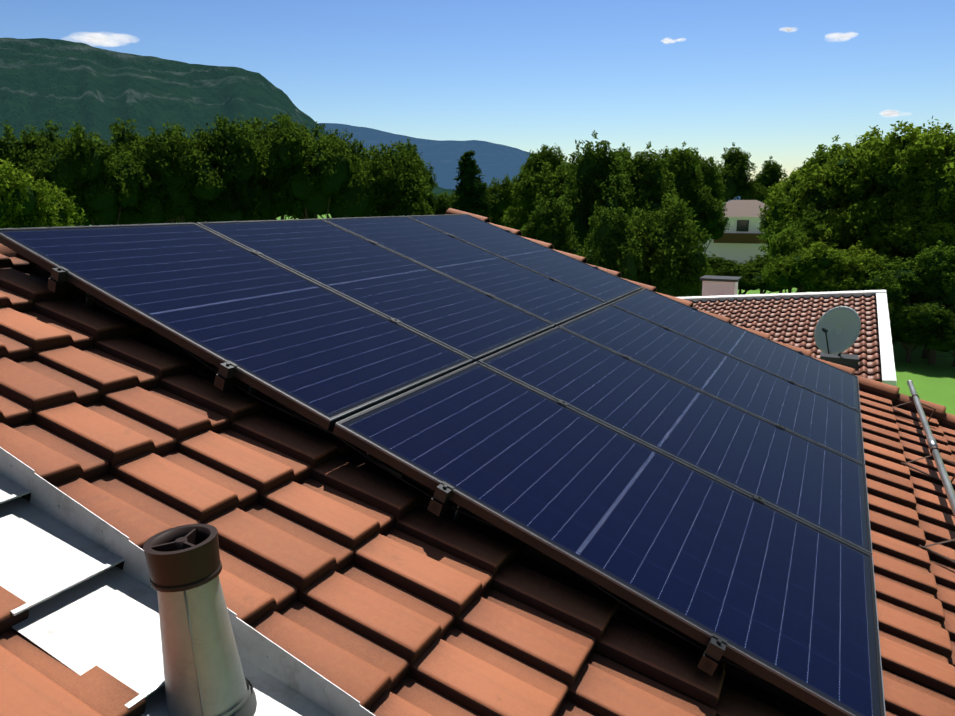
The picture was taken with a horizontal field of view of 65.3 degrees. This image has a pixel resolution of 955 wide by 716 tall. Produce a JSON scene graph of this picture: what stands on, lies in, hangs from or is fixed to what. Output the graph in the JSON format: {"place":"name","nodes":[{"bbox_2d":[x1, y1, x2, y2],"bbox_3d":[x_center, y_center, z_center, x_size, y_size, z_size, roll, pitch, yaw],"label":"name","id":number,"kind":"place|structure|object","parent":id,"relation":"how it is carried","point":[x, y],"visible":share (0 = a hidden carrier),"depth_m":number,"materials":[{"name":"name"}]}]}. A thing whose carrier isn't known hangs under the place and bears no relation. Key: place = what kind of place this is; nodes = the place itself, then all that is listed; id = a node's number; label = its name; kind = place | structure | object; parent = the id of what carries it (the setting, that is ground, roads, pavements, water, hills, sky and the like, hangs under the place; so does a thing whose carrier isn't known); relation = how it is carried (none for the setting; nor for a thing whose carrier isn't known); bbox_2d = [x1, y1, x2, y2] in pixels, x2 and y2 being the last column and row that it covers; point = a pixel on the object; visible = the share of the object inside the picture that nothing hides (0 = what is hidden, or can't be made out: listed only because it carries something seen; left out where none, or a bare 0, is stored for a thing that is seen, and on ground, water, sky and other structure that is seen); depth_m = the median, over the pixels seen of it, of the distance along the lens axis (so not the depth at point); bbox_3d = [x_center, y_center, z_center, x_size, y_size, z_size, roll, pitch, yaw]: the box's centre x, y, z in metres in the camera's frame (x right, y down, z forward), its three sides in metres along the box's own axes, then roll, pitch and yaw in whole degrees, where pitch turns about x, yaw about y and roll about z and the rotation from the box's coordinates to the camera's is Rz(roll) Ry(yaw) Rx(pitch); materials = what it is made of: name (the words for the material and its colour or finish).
{"place":"outdoors","nodes":[
{"label":"outdoors","id":0,"kind":"place"},
{"bbox_2d":[0,38,456,199],"bbox_3d":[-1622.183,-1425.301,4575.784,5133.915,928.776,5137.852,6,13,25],"label":"mountain","id":1,"kind":"structure","parent":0,"point":[65,84],"depth_m":3924.47,"materials":[{"name":"green plant"}]},
{"bbox_2d":[0,0,954,180],"label":"sky","id":2,"kind":"structure","parent":0,"point":[525,75],"materials":[{"name":"blue"}]},
{"bbox_2d":[69,27,899,115],"bbox_3d":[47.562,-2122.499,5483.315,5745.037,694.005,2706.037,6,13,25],"label":"cloud","id":3,"kind":"structure","parent":0,"point":[98,38],"depth_m":5487.64,"materials":[{"name":"white"}]},
{"bbox_2d":[21,293,953,703],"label":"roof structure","id":4,"kind":"object","parent":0,"point":[607,657],"depth_m":1.98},
{"bbox_2d":[0,447,374,715],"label":"metal flashing","id":5,"kind":"object","parent":4,"relation":"attached to","point":[89,604],"visible":0.77,"depth_m":1.56,"materials":[{"name":"silver metal"}]},
{"bbox_2d":[143,524,256,715],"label":"roof vent pipe","id":6,"kind":"object","parent":4,"relation":"on","point":[203,672],"visible":0.98,"depth_m":1.37,"materials":[{"name":"silver metal"}]},
{"bbox_2d":[44,230,803,682],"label":"mounting clamps","id":7,"kind":"object","parent":4,"relation":"attached to","point":[440,502],"visible":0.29,"depth_m":2.28,"materials":[{"name":"grey metal"}]},
{"bbox_2d":[0,214,885,715],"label":"solar panel frames","id":8,"kind":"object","parent":4,"relation":"on","point":[788,684],"visible":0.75,"depth_m":2.52,"materials":[{"name":"black metal"}]},
{"bbox_2d":[0,215,880,715],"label":"solar panels","id":9,"kind":"object","parent":8,"relation":"in","point":[774,589],"visible":1,"depth_m":2.94,"materials":[{"name":"blue glass"}]},
{"bbox_2d":[0,253,954,715],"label":"roof tiles","id":10,"kind":"object","parent":4,"relation":"on","point":[124,425],"visible":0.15,"depth_m":2.03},
{"bbox_2d":[0,208,954,429],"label":"ridge tiles","id":11,"kind":"object","parent":4,"relation":"on","point":[895,396],"visible":0.23,"depth_m":5.57,"materials":[{"name":"tile"}]},
{"bbox_2d":[892,380,954,563],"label":"metal pole","id":12,"kind":"object","parent":4,"relation":"on","point":[941,468],"visible":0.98,"depth_m":4.07,"materials":[{"name":"grey metal"}]},
{"bbox_2d":[65,214,954,414],"bbox_3d":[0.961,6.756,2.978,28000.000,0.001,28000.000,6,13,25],"label":"lawn","id":13,"kind":"structure","parent":0,"point":[933,383],"depth_m":31.87,"materials":[{"name":"green plant"}]},
{"bbox_2d":[0,120,69,176],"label":"tree","id":14,"kind":"object","parent":13,"relation":"on","point":[32,145],"visible":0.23,"depth_m":40.52,"materials":[{"name":"green plant"}]},
{"bbox_2d":[0,158,87,228],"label":"tree","id":15,"kind":"object","parent":13,"relation":"on","point":[24,203],"visible":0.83,"depth_m":32.30,"materials":[{"name":"green plant"}]},
{"bbox_2d":[25,130,69,141],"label":"tree","id":16,"kind":"object","parent":13,"relation":"on","point":[63,138],"depth_m":53.79,"materials":[{"name":"green plant"}]},
{"bbox_2d":[16,121,153,225],"bbox_3d":[-21.180,-6.915,41.243,5.649,11.544,7.413,9,15,37],"label":"tree","id":17,"kind":"object","parent":13,"relation":"on","point":[101,185],"visible":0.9,"depth_m":39.34,"materials":[{"name":"green plant"}]},
{"bbox_2d":[99,117,178,223],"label":"tree","id":18,"kind":"object","parent":13,"relation":"on","point":[121,135],"visible":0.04,"depth_m":46.87,"materials":[{"name":"green plant"}]},
{"bbox_2d":[113,121,239,223],"bbox_3d":[-18.290,-7.974,44.765,8.141,12.201,6.204,-7,14,-31],"label":"tree","id":19,"kind":"object","parent":13,"relation":"on","point":[187,178],"visible":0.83,"depth_m":42.97,"materials":[{"name":"green plant"}]},
{"bbox_2d":[177,112,280,223],"bbox_3d":[-15.935,-8.981,48.149,6.710,12.868,7.127,5,13,24],"label":"tree","id":20,"kind":"object","parent":13,"relation":"on","point":[254,196],"visible":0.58,"depth_m":45.31,"materials":[{"name":"green plant"}]},
{"bbox_2d":[237,113,323,220],"bbox_3d":[-15.341,-10.286,52.548,8.788,13.655,8.274,8,14,33],"label":"tree","id":21,"kind":"object","parent":13,"relation":"on","point":[274,213],"visible":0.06,"depth_m":50.96,"materials":[{"name":"green plant"}]},
{"bbox_2d":[253,114,377,218],"bbox_3d":[-10.502,-8.907,48.018,8.436,12.714,6.429,3,12,12],"label":"tree","id":22,"kind":"object","parent":13,"relation":"on","point":[316,177],"visible":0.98,"depth_m":46.05,"materials":[{"name":"green plant"}]},
{"bbox_2d":[323,127,371,166],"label":"tree","id":23,"kind":"object","parent":13,"relation":"on","point":[358,149],"visible":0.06,"depth_m":54.29,"materials":[{"name":"green plant"}]},
{"bbox_2d":[351,140,433,216],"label":"tree","id":24,"kind":"object","parent":13,"relation":"on","point":[400,185],"visible":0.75,"depth_m":48.32,"materials":[{"name":"green plant"}]},
{"bbox_2d":[400,138,437,192],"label":"tree","id":25,"kind":"object","parent":13,"relation":"on","point":[426,172],"visible":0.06,"depth_m":102.96,"materials":[{"name":"green plant"}]},
{"bbox_2d":[422,185,452,214],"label":"tree","id":26,"kind":"object","parent":13,"relation":"on","point":[439,205],"visible":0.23,"depth_m":63.77,"materials":[{"name":"green plant"}]},
{"bbox_2d":[440,190,460,210],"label":"tree","id":27,"kind":"object","parent":13,"relation":"on","point":[451,196],"visible":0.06,"depth_m":87.02,"materials":[{"name":"green plant"}]},
{"bbox_2d":[447,150,493,218],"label":"conifer","id":28,"kind":"object","parent":13,"relation":"on","point":[471,192],"visible":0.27,"depth_m":48.11,"materials":[{"name":"green plant"}]},
{"bbox_2d":[484,174,518,225],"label":"tree","id":29,"kind":"object","parent":13,"relation":"on","point":[500,196],"visible":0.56,"depth_m":57.16,"materials":[{"name":"green plant"}]},
{"bbox_2d":[510,169,534,184],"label":"tree","id":30,"kind":"object","parent":13,"relation":"on","point":[520,177],"depth_m":63.09,"materials":[{"name":"green plant"}]},
{"bbox_2d":[500,158,580,233],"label":"tree","id":31,"kind":"object","parent":13,"relation":"on","point":[531,190],"visible":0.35,"depth_m":38.00,"materials":[{"name":"green plant"}]},
{"bbox_2d":[517,144,567,180],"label":"tree","id":32,"kind":"object","parent":13,"relation":"on","point":[549,154],"visible":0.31,"depth_m":110.83,"materials":[{"name":"green plant"}]},
{"bbox_2d":[520,188,586,255],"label":"tree","id":33,"kind":"object","parent":13,"relation":"on","point":[547,223],"visible":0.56,"depth_m":30.95,"materials":[{"name":"green plant"}]},
{"bbox_2d":[558,130,635,255],"bbox_3d":[5.544,-5.320,35.639,4.522,10.613,5.452,7,14,30],"label":"tree","id":34,"kind":"object","parent":13,"relation":"on","point":[599,179],"visible":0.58,"depth_m":33.75,"materials":[{"name":"green plant"}]},
{"bbox_2d":[575,197,647,283],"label":"tree","id":35,"kind":"object","parent":13,"relation":"on","point":[614,243],"visible":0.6,"depth_m":27.65,"materials":[{"name":"green plant"}]},
{"bbox_2d":[611,142,631,159],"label":"tree","id":36,"kind":"object","parent":13,"relation":"on","point":[621,149],"depth_m":118.48,"materials":[{"name":"green plant"}]},
{"bbox_2d":[616,150,635,171],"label":"tree","id":37,"kind":"object","parent":13,"relation":"on","point":[626,155],"visible":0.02,"depth_m":71.68,"materials":[{"name":"green plant"}]},
{"bbox_2d":[620,141,679,220],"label":"tree","id":38,"kind":"object","parent":13,"relation":"on","point":[646,179],"visible":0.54,"depth_m":40.96,"materials":[{"name":"green plant"}]},
{"bbox_2d":[629,193,713,296],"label":"tree","id":39,"kind":"object","parent":13,"relation":"on","point":[674,263],"visible":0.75,"depth_m":27.94,"materials":[{"name":"green plant"}]},
{"bbox_2d":[660,141,714,209],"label":"tree","id":40,"kind":"object","parent":13,"relation":"on","point":[683,168],"visible":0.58,"depth_m":57.39,"materials":[{"name":"green plant"}]},
{"bbox_2d":[658,146,721,176],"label":"tree","id":41,"kind":"object","parent":13,"relation":"on","point":[667,152],"depth_m":93.15,"materials":[{"name":"green plant"}]},
{"bbox_2d":[696,246,709,295],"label":"tree","id":42,"kind":"object","parent":13,"relation":"on","point":[706,259],"depth_m":29.16,"materials":[{"name":"green plant"}]},
{"bbox_2d":[680,186,729,253],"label":"tree","id":43,"kind":"object","parent":13,"relation":"on","point":[712,223],"visible":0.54,"depth_m":57.38,"materials":[{"name":"green plant"}]},
{"bbox_2d":[684,148,727,206],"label":"tree","id":44,"kind":"object","parent":13,"relation":"on","point":[710,173],"visible":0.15,"depth_m":68.67,"materials":[{"name":"green plant"}]},
{"bbox_2d":[705,254,748,289],"bbox_3d":[17.084,-5.151,52.815,6.477,4.471,5.372,-3,12,-15],"label":"shrub","id":45,"kind":"object","parent":13,"relation":"on","point":[717,263],"visible":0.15,"depth_m":51.31,"materials":[{"name":"green plant"}]},
{"bbox_2d":[714,142,771,202],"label":"tree","id":46,"kind":"object","parent":13,"relation":"on","point":[732,170],"visible":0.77,"depth_m":97.23,"materials":[{"name":"green plant"}]},
{"bbox_2d":[715,262,783,294],"bbox_3d":[18.052,-4.582,51.023,5.981,4.023,4.558,11,16,43],"label":"shrub","id":47,"kind":"object","parent":13,"relation":"on","point":[751,276],"visible":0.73,"depth_m":49.77,"materials":[{"name":"green plant"}]},
{"bbox_2d":[738,254,793,293],"bbox_3d":[19.737,-5.025,52.043,5.200,4.680,4.896,6,13,26],"label":"shrub","id":48,"kind":"object","parent":13,"relation":"on","point":[759,259],"visible":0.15,"depth_m":51.24,"materials":[{"name":"green plant"}]},
{"bbox_2d":[749,156,787,202],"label":"tree","id":49,"kind":"object","parent":13,"relation":"on","point":[770,174],"visible":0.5,"depth_m":115.76,"materials":[{"name":"green plant"}]},
{"bbox_2d":[757,205,782,292],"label":"tree","id":50,"kind":"object","parent":13,"relation":"on","point":[765,225],"visible":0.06,"depth_m":58.61,"materials":[{"name":"green plant"}]},
{"bbox_2d":[761,227,815,292],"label":"tree","id":51,"kind":"object","parent":13,"relation":"on","point":[783,243],"visible":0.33,"depth_m":40.08,"materials":[{"name":"green plant"}]},
{"bbox_2d":[757,169,830,292],"bbox_3d":[19.510,-6.550,44.642,4.905,9.347,6.436,9,15,38],"label":"tree","id":52,"kind":"object","parent":13,"relation":"on","point":[781,203],"visible":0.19,"depth_m":43.50,"materials":[{"name":"green plant"}]},
{"bbox_2d":[756,200,842,292],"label":"tree","id":53,"kind":"object","parent":13,"relation":"on","point":[812,219],"visible":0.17,"depth_m":41.36,"materials":[{"name":"green plant"}]},
{"bbox_2d":[764,240,863,291],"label":"tree","id":54,"kind":"object","parent":13,"relation":"on","point":[792,271],"visible":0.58,"depth_m":37.29,"materials":[{"name":"green plant"}]},
{"bbox_2d":[786,135,850,180],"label":"tree","id":55,"kind":"object","parent":13,"relation":"on","point":[821,156],"visible":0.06,"depth_m":45.40,"materials":[{"name":"green plant"}]},
{"bbox_2d":[787,125,888,211],"bbox_3d":[22.359,-7.238,42.920,8.514,11.488,6.488,-1,12,-4],"label":"tree","id":56,"kind":"object","parent":13,"relation":"on","point":[820,195],"visible":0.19,"depth_m":41.87,"materials":[{"name":"green plant"}]},
{"bbox_2d":[815,200,892,252],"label":"tree","id":57,"kind":"object","parent":13,"relation":"on","point":[841,237],"visible":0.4,"depth_m":39.72,"materials":[{"name":"green plant"}]},
{"bbox_2d":[806,245,903,291],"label":"tree","id":58,"kind":"object","parent":13,"relation":"on","point":[845,282],"visible":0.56,"depth_m":36.01,"materials":[{"name":"green plant"}]},
{"bbox_2d":[859,215,897,261],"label":"tree","id":59,"kind":"object","parent":13,"relation":"on","point":[873,228],"visible":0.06,"depth_m":37.83,"materials":[{"name":"green plant"}]},
{"bbox_2d":[825,116,954,303],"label":"tree","id":60,"kind":"object","parent":13,"relation":"on","point":[891,158],"visible":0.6,"depth_m":38.33,"materials":[{"name":"green plant"}]},
{"bbox_2d":[852,255,935,303],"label":"tree","id":61,"kind":"object","parent":13,"relation":"on","point":[891,278],"visible":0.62,"depth_m":34.42,"materials":[{"name":"green plant"}]},
{"bbox_2d":[887,298,918,343],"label":"tree","id":62,"kind":"object","parent":13,"relation":"on","point":[892,303],"visible":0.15,"depth_m":33.71,"materials":[{"name":"green plant"}]},
{"bbox_2d":[855,214,954,344],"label":"tree","id":63,"kind":"object","parent":13,"relation":"on","point":[910,240],"visible":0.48,"depth_m":36.32,"materials":[{"name":"green plant"}]},
{"bbox_2d":[870,126,954,307],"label":"tree","id":64,"kind":"object","parent":13,"relation":"on","point":[934,192],"visible":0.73,"depth_m":36.46,"materials":[{"name":"green plant"}]},
{"bbox_2d":[889,303,935,362],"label":"tree","id":65,"kind":"object","parent":13,"relation":"on","point":[909,331],"visible":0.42,"depth_m":33.43,"materials":[{"name":"green plant"}]},
{"bbox_2d":[890,300,954,363],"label":"tree","id":66,"kind":"object","parent":13,"relation":"on","point":[928,314],"visible":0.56,"depth_m":32.73,"materials":[{"name":"green plant"}]},
{"bbox_2d":[901,240,954,358],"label":"tree","id":67,"kind":"object","parent":13,"relation":"on","point":[939,262],"visible":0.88,"depth_m":33.82,"materials":[{"name":"green plant"}]},
{"bbox_2d":[914,306,954,366],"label":"tree","id":68,"kind":"object","parent":13,"relation":"on","point":[942,339],"visible":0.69,"depth_m":32.26,"materials":[{"name":"green plant"}]},
{"bbox_2d":[317,123,739,202],"bbox_3d":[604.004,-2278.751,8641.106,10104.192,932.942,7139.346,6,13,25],"label":"mountain ridge","id":69,"kind":"structure","parent":0,"point":[495,161],"depth_m":8626.18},
{"bbox_2d":[698,200,769,265],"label":"distant house","id":70,"kind":"structure","parent":0,"point":[739,241],"depth_m":85.84,"materials":[{"name":"white paint"}]},
{"bbox_2d":[677,275,896,385],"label":"neighbour building","id":71,"kind":"structure","parent":0,"point":[720,288],"depth_m":16.80,"materials":[{"name":"white paint"}]},
{"bbox_2d":[691,294,881,381],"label":"neighbour roof tiles","id":72,"kind":"object","parent":71,"relation":"attached to","point":[783,320],"visible":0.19,"depth_m":15.74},
{"bbox_2d":[814,306,860,369],"bbox_3d":[6.216,-0.302,12.903,0.735,1.174,0.725,6,13,25],"label":"satellite dish","id":73,"kind":"object","parent":71,"relation":"on","point":[837,331],"visible":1,"depth_m":12.90,"materials":[{"name":"grey metal"}]}
]}

